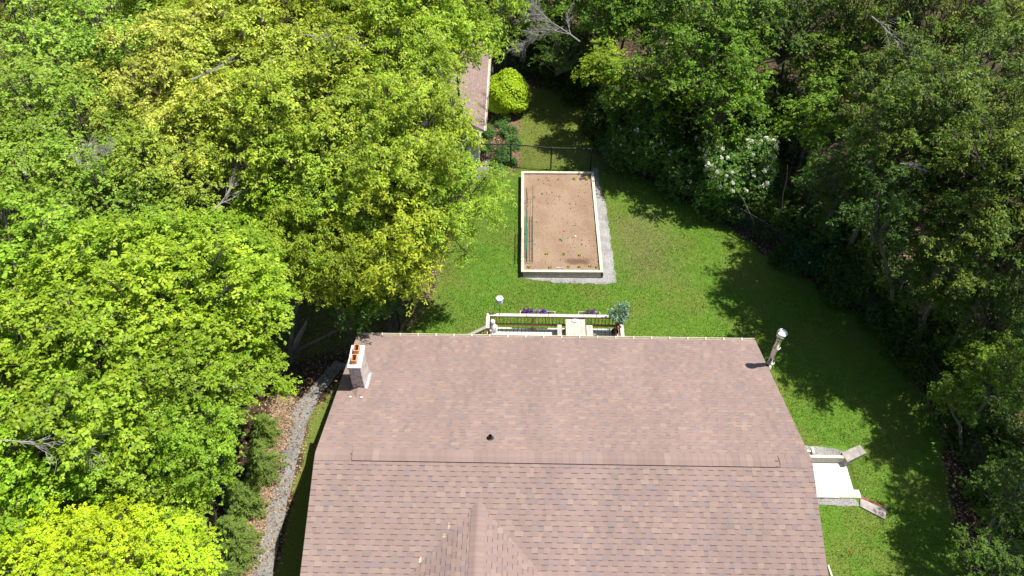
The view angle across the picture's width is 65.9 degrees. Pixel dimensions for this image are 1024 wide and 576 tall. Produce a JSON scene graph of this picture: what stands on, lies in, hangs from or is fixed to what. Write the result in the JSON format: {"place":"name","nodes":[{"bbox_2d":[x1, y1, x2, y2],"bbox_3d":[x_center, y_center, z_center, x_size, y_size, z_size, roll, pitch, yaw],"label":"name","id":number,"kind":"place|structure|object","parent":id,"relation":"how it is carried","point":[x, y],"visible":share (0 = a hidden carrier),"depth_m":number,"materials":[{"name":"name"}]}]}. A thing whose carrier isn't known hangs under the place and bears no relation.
{"place":"outdoors","nodes":[
{"label":"outdoors","id":0,"kind":"place"},
{"bbox_2d":[245,361,346,575],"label":"gravel path","id":1,"kind":"structure","parent":0,"point":[288,469],"depth_m":27.52,"materials":[{"name":"grey gravel"}]},
{"bbox_2d":[0,0,1023,575],"bbox_3d":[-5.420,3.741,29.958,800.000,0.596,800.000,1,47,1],"label":"ground","id":2,"kind":"structure","parent":0,"point":[294,548],"depth_m":31.99,"materials":[{"name":"green plant"}]},
{"bbox_2d":[0,72,89,238],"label":"aspen tree","id":3,"kind":"object","parent":2,"relation":"on","point":[12,97],"visible":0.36,"depth_m":25.77,"materials":[{"name":"green plant"}]},
{"bbox_2d":[0,269,114,500],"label":"maple tree","id":4,"kind":"object","parent":2,"relation":"on","point":[14,357],"visible":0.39,"depth_m":19.43,"materials":[{"name":"green plant"}]},
{"bbox_2d":[0,133,114,285],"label":"aspen tree","id":5,"kind":"object","parent":2,"relation":"on","point":[6,181],"visible":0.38,"depth_m":23.01,"materials":[{"name":"green plant"}]},
{"bbox_2d":[0,191,119,384],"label":"maple tree","id":6,"kind":"object","parent":2,"relation":"on","point":[8,251],"visible":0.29,"depth_m":21.32,"materials":[{"name":"green plant"}]},
{"bbox_2d":[0,492,125,575],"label":"maple tree","id":7,"kind":"object","parent":2,"relation":"on","point":[27,567],"visible":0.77,"depth_m":17.73,"materials":[{"name":"green plant"}]},
{"bbox_2d":[0,357,131,569],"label":"maple tree","id":8,"kind":"object","parent":2,"relation":"on","point":[19,474],"visible":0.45,"depth_m":18.57,"materials":[{"name":"green plant"}]},
{"bbox_2d":[0,0,135,199],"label":"aspen tree","id":9,"kind":"object","parent":2,"relation":"on","point":[14,46],"visible":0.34,"depth_m":28.48,"materials":[{"name":"green plant"}]},
{"bbox_2d":[4,0,181,164],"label":"aspen tree","id":10,"kind":"object","parent":2,"relation":"on","point":[107,8],"visible":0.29,"depth_m":30.84,"materials":[{"name":"green plant"}]},
{"bbox_2d":[0,47,191,216],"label":"aspen tree","id":11,"kind":"object","parent":2,"relation":"on","point":[64,95],"visible":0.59,"depth_m":25.63,"materials":[{"name":"green plant"}]},
{"bbox_2d":[0,214,192,379],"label":"maple tree","id":12,"kind":"object","parent":2,"relation":"on","point":[39,262],"visible":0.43,"depth_m":20.96,"materials":[{"name":"green plant"}]},
{"bbox_2d":[1,273,196,492],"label":"maple tree","id":13,"kind":"object","parent":2,"relation":"on","point":[84,337],"visible":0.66,"depth_m":18.93,"materials":[{"name":"green plant"}]},
{"bbox_2d":[6,125,197,280],"bbox_3d":[-12.715,-0.224,26.696,7.016,10.321,5.704,31,54,25],"label":"aspen tree","id":14,"kind":"object","parent":2,"relation":"on","point":[128,203],"visible":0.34,"depth_m":24.12,"materials":[{"name":"green plant"}]},
{"bbox_2d":[13,0,192,216],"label":"aspen tree","id":15,"kind":"object","parent":2,"relation":"on","point":[93,40],"visible":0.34,"depth_m":28.32,"materials":[{"name":"green plant"}]},
{"bbox_2d":[30,492,186,575],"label":"maple tree","id":16,"kind":"object","parent":2,"relation":"on","point":[85,535],"visible":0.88,"depth_m":17.90,"materials":[{"name":"green plant"}]},
{"bbox_2d":[51,383,187,570],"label":"maple tree","id":17,"kind":"object","parent":2,"relation":"on","point":[127,477],"visible":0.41,"depth_m":19.01,"materials":[{"name":"green plant"}]},
{"bbox_2d":[73,96,242,239],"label":"aspen tree","id":18,"kind":"object","parent":2,"relation":"on","point":[187,184],"visible":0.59,"depth_m":25.21,"materials":[{"name":"green plant"}]},
{"bbox_2d":[63,0,255,231],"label":"oak tree","id":19,"kind":"object","parent":2,"relation":"on","point":[157,58],"visible":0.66,"depth_m":27.12,"materials":[{"name":"green plant"}]},
{"bbox_2d":[105,455,226,574],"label":"maple tree","id":20,"kind":"object","parent":2,"relation":"on","point":[176,502],"visible":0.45,"depth_m":19.57,"materials":[{"name":"green plant"}]},
{"bbox_2d":[50,223,287,464],"bbox_3d":[-9.593,2.771,23.789,5.344,10.493,6.542,32,55,27],"label":"maple tree","id":21,"kind":"object","parent":2,"relation":"on","point":[154,276],"visible":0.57,"depth_m":20.79,"materials":[{"name":"green plant"}]},
{"bbox_2d":[113,508,228,575],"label":"maple tree","id":22,"kind":"object","parent":2,"relation":"on","point":[187,534],"visible":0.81,"depth_m":18.43,"materials":[{"name":"green plant"}]},
{"bbox_2d":[103,196,259,317],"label":"maple tree","id":23,"kind":"object","parent":2,"relation":"on","point":[157,222],"visible":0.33,"depth_m":22.70,"materials":[{"name":"green plant"}]},
{"bbox_2d":[97,321,270,518],"bbox_3d":[-8.830,4.540,22.838,4.167,9.480,3.846,29,54,24],"label":"maple tree","id":24,"kind":"object","parent":2,"relation":"on","point":[189,377],"visible":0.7,"depth_m":20.13,"materials":[{"name":"green plant"}]},
{"bbox_2d":[128,390,245,557],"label":"maple tree","id":25,"kind":"object","parent":2,"relation":"on","point":[224,424],"visible":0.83,"depth_m":19.64,"materials":[{"name":"green plant"}]},
{"bbox_2d":[122,65,285,223],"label":"oak tree","id":26,"kind":"object","parent":2,"relation":"on","point":[173,103],"visible":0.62,"depth_m":25.85,"materials":[{"name":"green plant"}]},
{"bbox_2d":[158,243,296,455],"bbox_3d":[-8.229,2.765,24.490,4.291,9.489,4.250,1,47,1],"label":"maple tree","id":27,"kind":"object","parent":2,"relation":"on","point":[249,300],"visible":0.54,"depth_m":21.76,"materials":[{"name":"green plant"}]},
{"bbox_2d":[166,206,301,406],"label":"maple tree","id":28,"kind":"object","parent":2,"relation":"on","point":[254,240],"visible":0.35,"depth_m":23.57,"materials":[{"name":"green plant"}]},
{"bbox_2d":[210,513,265,568],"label":"spruce tree","id":29,"kind":"object","parent":2,"relation":"on","point":[235,534],"visible":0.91,"depth_m":24.63,"materials":[{"name":"green plant"}]},
{"bbox_2d":[154,0,327,178],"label":"oak tree","id":30,"kind":"object","parent":2,"relation":"on","point":[237,22],"visible":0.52,"depth_m":27.17,"materials":[{"name":"green plant"}]},
{"bbox_2d":[153,0,329,182],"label":"oak tree","id":31,"kind":"object","parent":2,"relation":"on","point":[270,4],"visible":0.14,"depth_m":29.64,"materials":[{"name":"green plant"}]},
{"bbox_2d":[221,476,269,524],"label":"spruce tree","id":32,"kind":"object","parent":2,"relation":"on","point":[241,497],"visible":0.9,"depth_m":25.67,"materials":[{"name":"green plant"}]},
{"bbox_2d":[195,328,302,475],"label":"maple tree","id":33,"kind":"object","parent":2,"relation":"on","point":[267,353],"visible":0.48,"depth_m":22.52,"materials":[{"name":"green plant"}]},
{"bbox_2d":[214,162,315,334],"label":"maple tree","id":34,"kind":"object","parent":2,"relation":"on","point":[272,188],"visible":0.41,"depth_m":26.18,"materials":[{"name":"green plant"}]},
{"bbox_2d":[243,439,288,487],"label":"shrub","id":35,"kind":"object","parent":2,"relation":"on","point":[258,465],"visible":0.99,"depth_m":26.76,"materials":[{"name":"green plant"}]},
{"bbox_2d":[191,53,355,302],"bbox_3d":[-7.987,-3.365,28.961,5.805,11.250,5.283,1,47,1],"label":"tree","id":36,"kind":"object","parent":2,"relation":"on","point":[250,120],"visible":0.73,"depth_m":25.55,"materials":[{"name":"green plant"}]},
{"bbox_2d":[248,183,370,360],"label":"ash tree","id":37,"kind":"object","parent":2,"relation":"on","point":[295,254],"visible":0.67,"depth_m":25.62,"materials":[{"name":"green plant"}]},
{"bbox_2d":[233,155,393,332],"bbox_3d":[-7.014,-0.815,28.491,5.085,8.483,5.007,-23,51,-20],"label":"ash tree","id":38,"kind":"object","parent":2,"relation":"on","point":[330,200],"visible":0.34,"depth_m":25.88,"materials":[{"name":"green plant"}]},
{"bbox_2d":[231,7,399,165],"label":"oak tree","id":39,"kind":"object","parent":2,"relation":"on","point":[316,68],"visible":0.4,"depth_m":26.49,"materials":[{"name":"green plant"}]},
{"bbox_2d":[234,0,431,151],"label":"ash tree","id":40,"kind":"object","parent":2,"relation":"on","point":[307,7],"visible":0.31,"depth_m":28.86,"materials":[{"name":"green plant"}]},
{"bbox_2d":[254,83,417,220],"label":"oak tree","id":41,"kind":"object","parent":2,"relation":"on","point":[326,165],"visible":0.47,"depth_m":25.51,"materials":[{"name":"green plant"}]},
{"bbox_2d":[294,276,407,357],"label":"broadleaf tree","id":42,"kind":"object","parent":2,"relation":"on","point":[342,326],"visible":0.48,"depth_m":27.88,"materials":[{"name":"green plant"}]},
{"bbox_2d":[307,144,459,326],"bbox_3d":[-4.218,-1.190,28.732,5.597,8.640,5.687,-29,53,-24],"label":"ash tree","id":43,"kind":"object","parent":2,"relation":"on","point":[374,270],"visible":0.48,"depth_m":26.10,"materials":[{"name":"green plant"}]},
{"bbox_2d":[301,0,467,233],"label":"ash tree","id":44,"kind":"object","parent":2,"relation":"on","point":[372,8],"visible":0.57,"depth_m":28.10,"materials":[{"name":"green plant"}]},
{"bbox_2d":[311,0,481,76],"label":"ash tree","id":45,"kind":"object","parent":2,"relation":"on","point":[423,7],"visible":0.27,"depth_m":29.81,"materials":[{"name":"green plant"}]},
{"bbox_2d":[323,62,483,301],"bbox_3d":[-3.981,-3.019,28.768,6.112,11.070,6.091,1,47,1],"label":"ash tree","id":46,"kind":"object","parent":2,"relation":"on","point":[388,81],"visible":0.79,"depth_m":25.49,"materials":[{"name":"green plant"}]},
{"bbox_2d":[366,9,479,201],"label":"ash tree","id":47,"kind":"object","parent":2,"relation":"on","point":[419,18],"visible":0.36,"depth_m":29.44,"materials":[{"name":"green plant"}]},
{"bbox_2d":[381,96,487,289],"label":"ash tree","id":48,"kind":"object","parent":2,"relation":"on","point":[461,111],"visible":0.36,"depth_m":26.70,"materials":[{"name":"green plant"}]},
{"bbox_2d":[380,17,490,164],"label":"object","id":49,"kind":"structure","parent":2,"relation":"on","point":[477,85],"depth_m":38.36,"materials":[{"name":"concrete"}]},
{"bbox_2d":[389,150,516,315],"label":"ash tree","id":50,"kind":"object","parent":2,"relation":"on","point":[443,194],"visible":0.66,"depth_m":26.94,"materials":[{"name":"green plant"}]},
{"bbox_2d":[411,0,534,168],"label":"ash tree","id":51,"kind":"object","parent":2,"relation":"on","point":[483,17],"visible":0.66,"depth_m":31.19,"materials":[{"name":"green plant"}]},
{"bbox_2d":[488,67,530,119],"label":"round bush","id":52,"kind":"object","parent":2,"relation":"on","point":[508,91],"visible":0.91,"depth_m":40.71,"materials":[{"name":"green plant"}]},
{"bbox_2d":[3,0,1023,575],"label":"undergrowth","id":53,"kind":"object","parent":2,"relation":"on","point":[449,200],"visible":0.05,"depth_m":37.25,"materials":[{"name":"green plant"}]},
{"bbox_2d":[469,313,624,335],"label":"deck","id":54,"kind":"structure","parent":2,"relation":"on","point":[538,331],"depth_m":30.36,"materials":[{"name":"white wood"}]},
{"bbox_2d":[505,0,594,58],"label":"maple tree","id":55,"kind":"object","parent":2,"relation":"on","point":[558,18],"visible":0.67,"depth_m":41.12,"materials":[{"name":"green plant"}]},
{"bbox_2d":[99,51,1021,575],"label":"fallen leaves","id":56,"kind":"object","parent":2,"relation":"on","point":[283,413],"visible":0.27,"depth_m":28.64,"materials":[{"name":"brown plant"}]},
{"bbox_2d":[521,171,602,277],"bbox_3d":[2.160,-3.029,35.936,3.490,0.350,6.760,0,47,0],"label":"raised garden bed","id":57,"kind":"object","parent":2,"relation":"on","point":[569,213],"visible":0.98,"depth_m":35.59,"materials":[{"name":"soil"}]},
{"bbox_2d":[528,27,597,80],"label":"broadleaf tree","id":58,"kind":"object","parent":2,"relation":"on","point":[560,67],"visible":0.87,"depth_m":40.27,"materials":[{"name":"green plant"}]},
{"bbox_2d":[300,329,827,575],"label":"house","id":59,"kind":"structure","parent":2,"relation":"on","point":[532,455],"depth_m":22.05,"materials":[{"name":"brown tile"}]},
{"bbox_2d":[520,167,616,283],"bbox_3d":[3.850,-2.585,35.748,3.884,0.001,8.369,20,50,17],"label":"gravel border","id":60,"kind":"object","parent":2,"relation":"on","point":[609,275],"visible":0.7,"depth_m":34.71,"materials":[{"name":"grey gravel"}]},
{"bbox_2d":[570,37,630,94],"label":"maple tree","id":61,"kind":"object","parent":2,"relation":"on","point":[599,58],"visible":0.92,"depth_m":36.84,"materials":[{"name":"green plant"}]},
{"bbox_2d":[574,0,667,49],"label":"maple tree","id":62,"kind":"object","parent":2,"relation":"on","point":[612,5],"visible":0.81,"depth_m":38.06,"materials":[{"name":"green plant"}]},
{"bbox_2d":[595,99,663,179],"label":"flowering shrub","id":63,"kind":"object","parent":2,"relation":"on","point":[612,140],"visible":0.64,"depth_m":37.62,"materials":[{"name":"green plant"}]},
{"bbox_2d":[593,0,699,68],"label":"maple tree","id":64,"kind":"object","parent":2,"relation":"on","point":[669,13],"visible":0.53,"depth_m":38.46,"materials":[{"name":"green plant"}]},
{"bbox_2d":[620,89,687,186],"bbox_3d":[6.645,-6.898,37.501,3.030,6.552,3.298,28,53,23],"label":"flowering shrub","id":65,"kind":"object","parent":2,"relation":"on","point":[659,134],"visible":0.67,"depth_m":36.42,"materials":[{"name":"green plant"}]},
{"bbox_2d":[597,21,718,130],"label":"maple tree","id":66,"kind":"object","parent":2,"relation":"on","point":[638,90],"visible":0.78,"depth_m":35.31,"materials":[{"name":"green plant"}]},
{"bbox_2d":[655,137,724,203],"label":"flowering shrub","id":67,"kind":"object","parent":2,"relation":"on","point":[667,176],"visible":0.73,"depth_m":36.17,"materials":[{"name":"green plant"}]},
{"bbox_2d":[647,18,779,147],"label":"maple tree","id":68,"kind":"object","parent":2,"relation":"on","point":[710,97],"visible":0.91,"depth_m":33.86,"materials":[{"name":"green plant"}]},
{"bbox_2d":[660,0,800,112],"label":"maple tree","id":69,"kind":"object","parent":2,"relation":"on","point":[711,16],"visible":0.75,"depth_m":34.82,"materials":[{"name":"green plant"}]},
{"bbox_2d":[684,117,779,225],"bbox_3d":[10.030,-5.183,35.768,4.043,5.362,3.826,1,47,1],"label":"flowering shrub","id":70,"kind":"object","parent":2,"relation":"on","point":[712,173],"visible":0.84,"depth_m":34.68,"materials":[{"name":"green plant"}]},
{"bbox_2d":[711,88,803,167],"bbox_3d":[11.753,-7.496,38.382,4.296,5.439,4.392,35,56,28],"label":"understorey shrub","id":71,"kind":"object","parent":2,"relation":"on","point":[785,152],"visible":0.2,"depth_m":37.96,"materials":[{"name":"green plant"}]},
{"bbox_2d":[726,167,803,243],"bbox_3d":[11.387,-3.434,35.746,2.985,3.678,2.597,-34,56,-27],"label":"understorey shrub","id":72,"kind":"object","parent":2,"relation":"on","point":[773,201],"visible":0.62,"depth_m":34.84,"materials":[{"name":"green plant"}]},
{"bbox_2d":[750,57,819,142],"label":"broadleaf tree","id":73,"kind":"object","parent":2,"relation":"on","point":[789,84],"visible":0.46,"depth_m":36.95,"materials":[{"name":"green plant"}]},
{"bbox_2d":[757,183,850,269],"bbox_3d":[12.727,-2.805,34.669,3.645,3.409,3.767,-20,50,-18],"label":"understorey shrub","id":74,"kind":"object","parent":2,"relation":"on","point":[802,210],"visible":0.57,"depth_m":34.11,"materials":[{"name":"green plant"}]},
{"bbox_2d":[742,0,867,100],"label":"broadleaf tree","id":75,"kind":"object","parent":2,"relation":"on","point":[786,48],"visible":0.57,"depth_m":35.26,"materials":[{"name":"green plant"}]},
{"bbox_2d":[783,226,845,277],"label":"shrub","id":76,"kind":"object","parent":2,"relation":"on","point":[810,263],"visible":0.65,"depth_m":32.90,"materials":[{"name":"green plant"}]},
{"bbox_2d":[766,73,881,200],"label":"maple tree","id":77,"kind":"object","parent":2,"relation":"on","point":[829,123],"visible":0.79,"depth_m":33.27,"materials":[{"name":"green plant"}]},
{"bbox_2d":[813,463,853,489],"bbox_3d":[9.929,6.660,27.653,3.830,0.100,1.210,1,47,1],"label":"concrete pad","id":78,"kind":"object","parent":2,"relation":"on","point":[831,475],"visible":0.24,"depth_m":27.64,"materials":[{"name":"grey concrete"}]},
{"bbox_2d":[783,9,886,166],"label":"maple tree","id":79,"kind":"object","parent":2,"relation":"on","point":[818,64],"visible":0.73,"depth_m":34.04,"materials":[{"name":"green plant"}]},
{"bbox_2d":[791,141,888,246],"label":"broadleaf tree","id":80,"kind":"object","parent":2,"relation":"on","point":[834,201],"visible":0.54,"depth_m":30.53,"materials":[{"name":"green plant"}]},
{"bbox_2d":[667,177,1023,572],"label":"chain link fence","id":81,"kind":"object","parent":2,"relation":"on","point":[930,361],"visible":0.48,"depth_m":30.38,"materials":[{"name":"grey metal"}]},
{"bbox_2d":[817,255,882,311],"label":"understorey shrub","id":82,"kind":"object","parent":2,"relation":"on","point":[844,299],"visible":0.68,"depth_m":31.97,"materials":[{"name":"green plant"}]},
{"bbox_2d":[814,209,899,298],"bbox_3d":[14.175,-1.114,33.397,3.246,4.214,3.731,3,47,3],"label":"understorey shrub","id":83,"kind":"object","parent":2,"relation":"on","point":[852,251],"visible":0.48,"depth_m":32.25,"materials":[{"name":"green plant"}]},
{"bbox_2d":[787,0,929,86],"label":"broadleaf tree","id":84,"kind":"object","parent":2,"relation":"on","point":[860,6],"visible":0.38,"depth_m":34.24,"materials":[{"name":"green plant"}]},
{"bbox_2d":[827,88,963,263],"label":"broadleaf tree","id":85,"kind":"object","parent":2,"relation":"on","point":[861,133],"visible":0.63,"depth_m":27.80,"materials":[{"name":"green plant"}]},
{"bbox_2d":[826,143,974,305],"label":"broadleaf tree","id":86,"kind":"object","parent":2,"relation":"on","point":[881,233],"visible":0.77,"depth_m":27.01,"materials":[{"name":"green plant"}]},
{"bbox_2d":[835,14,968,205],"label":"broadleaf tree","id":87,"kind":"object","parent":2,"relation":"on","point":[883,61],"visible":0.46,"depth_m":30.10,"materials":[{"name":"green plant"}]},
{"bbox_2d":[895,328,959,396],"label":"understorey shrub","id":88,"kind":"object","parent":2,"relation":"on","point":[923,374],"visible":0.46,"depth_m":29.50,"materials":[{"name":"green plant"}]},
{"bbox_2d":[879,294,982,385],"bbox_3d":[16.083,2.056,30.255,3.264,3.611,3.159,-18,50,-16],"label":"understorey shrub","id":89,"kind":"object","parent":2,"relation":"on","point":[929,323],"visible":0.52,"depth_m":29.76,"materials":[{"name":"green plant"}]},
{"bbox_2d":[876,230,994,333],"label":"broadleaf tree","id":90,"kind":"object","parent":2,"relation":"on","point":[917,279],"visible":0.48,"depth_m":28.16,"materials":[{"name":"green plant"}]},
{"bbox_2d":[848,0,1023,179],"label":"broadleaf tree","id":91,"kind":"object","parent":2,"relation":"on","point":[950,35],"visible":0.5,"depth_m":31.83,"materials":[{"name":"green plant"}]},
{"bbox_2d":[858,89,1023,290],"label":"broadleaf tree","id":92,"kind":"object","parent":2,"relation":"on","point":[945,183],"visible":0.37,"depth_m":26.74,"materials":[{"name":"green plant"}]},
{"bbox_2d":[868,0,1023,270],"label":"broadleaf tree","id":93,"kind":"object","parent":2,"relation":"on","point":[970,66],"visible":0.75,"depth_m":26.34,"materials":[{"name":"green plant"}]},
{"bbox_2d":[923,371,985,450],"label":"maple tree","id":94,"kind":"object","parent":2,"relation":"on","point":[958,391],"visible":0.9,"depth_m":26.17,"materials":[{"name":"green plant"}]},
{"bbox_2d":[892,177,1023,352],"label":"broadleaf tree","id":95,"kind":"object","parent":2,"relation":"on","point":[947,251],"visible":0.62,"depth_m":25.58,"materials":[{"name":"green plant"}]},
{"bbox_2d":[919,69,1023,320],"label":"broadleaf tree","id":96,"kind":"object","parent":2,"relation":"on","point":[1017,126],"visible":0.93,"depth_m":24.32,"materials":[{"name":"green plant"}]},
{"bbox_2d":[921,256,1023,365],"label":"broadleaf tree","id":97,"kind":"object","parent":2,"relation":"on","point":[993,324],"visible":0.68,"depth_m":26.92,"materials":[{"name":"green plant"}]},
{"bbox_2d":[933,376,1015,443],"bbox_3d":[16.736,4.263,28.419,2.673,2.778,2.762,17,49,15],"label":"understorey shrub","id":98,"kind":"object","parent":2,"relation":"on","point":[946,416],"visible":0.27,"depth_m":27.85,"materials":[{"name":"green plant"}]},
{"bbox_2d":[935,178,1023,360],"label":"broadleaf tree","id":99,"kind":"object","parent":2,"relation":"on","point":[1006,266],"visible":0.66,"depth_m":25.07,"materials":[{"name":"green plant"}]},
{"bbox_2d":[937,0,1023,152],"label":"broadleaf tree","id":100,"kind":"object","parent":2,"relation":"on","point":[1020,42],"visible":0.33,"depth_m":31.59,"materials":[{"name":"green plant"}]},
{"bbox_2d":[938,508,1023,575],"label":"broadleaf tree","id":101,"kind":"object","parent":2,"relation":"on","point":[994,562],"visible":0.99,"depth_m":22.45,"materials":[{"name":"green plant"}]},
{"bbox_2d":[942,329,1023,428],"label":"maple tree","id":102,"kind":"object","parent":2,"relation":"on","point":[995,384],"visible":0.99,"depth_m":25.51,"materials":[{"name":"green plant"}]},
{"bbox_2d":[944,411,1023,499],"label":"understorey shrub","id":103,"kind":"object","parent":2,"relation":"on","point":[1015,435],"visible":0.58,"depth_m":26.96,"materials":[{"name":"green plant"}]},
{"bbox_2d":[944,134,1023,335],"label":"broadleaf tree","id":104,"kind":"object","parent":2,"relation":"on","point":[1008,220],"visible":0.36,"depth_m":24.94,"materials":[{"name":"green plant"}]},
{"bbox_2d":[952,440,1023,548],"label":"broadleaf tree","id":105,"kind":"object","parent":2,"relation":"on","point":[1006,476],"visible":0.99,"depth_m":23.35,"materials":[{"name":"green plant"}]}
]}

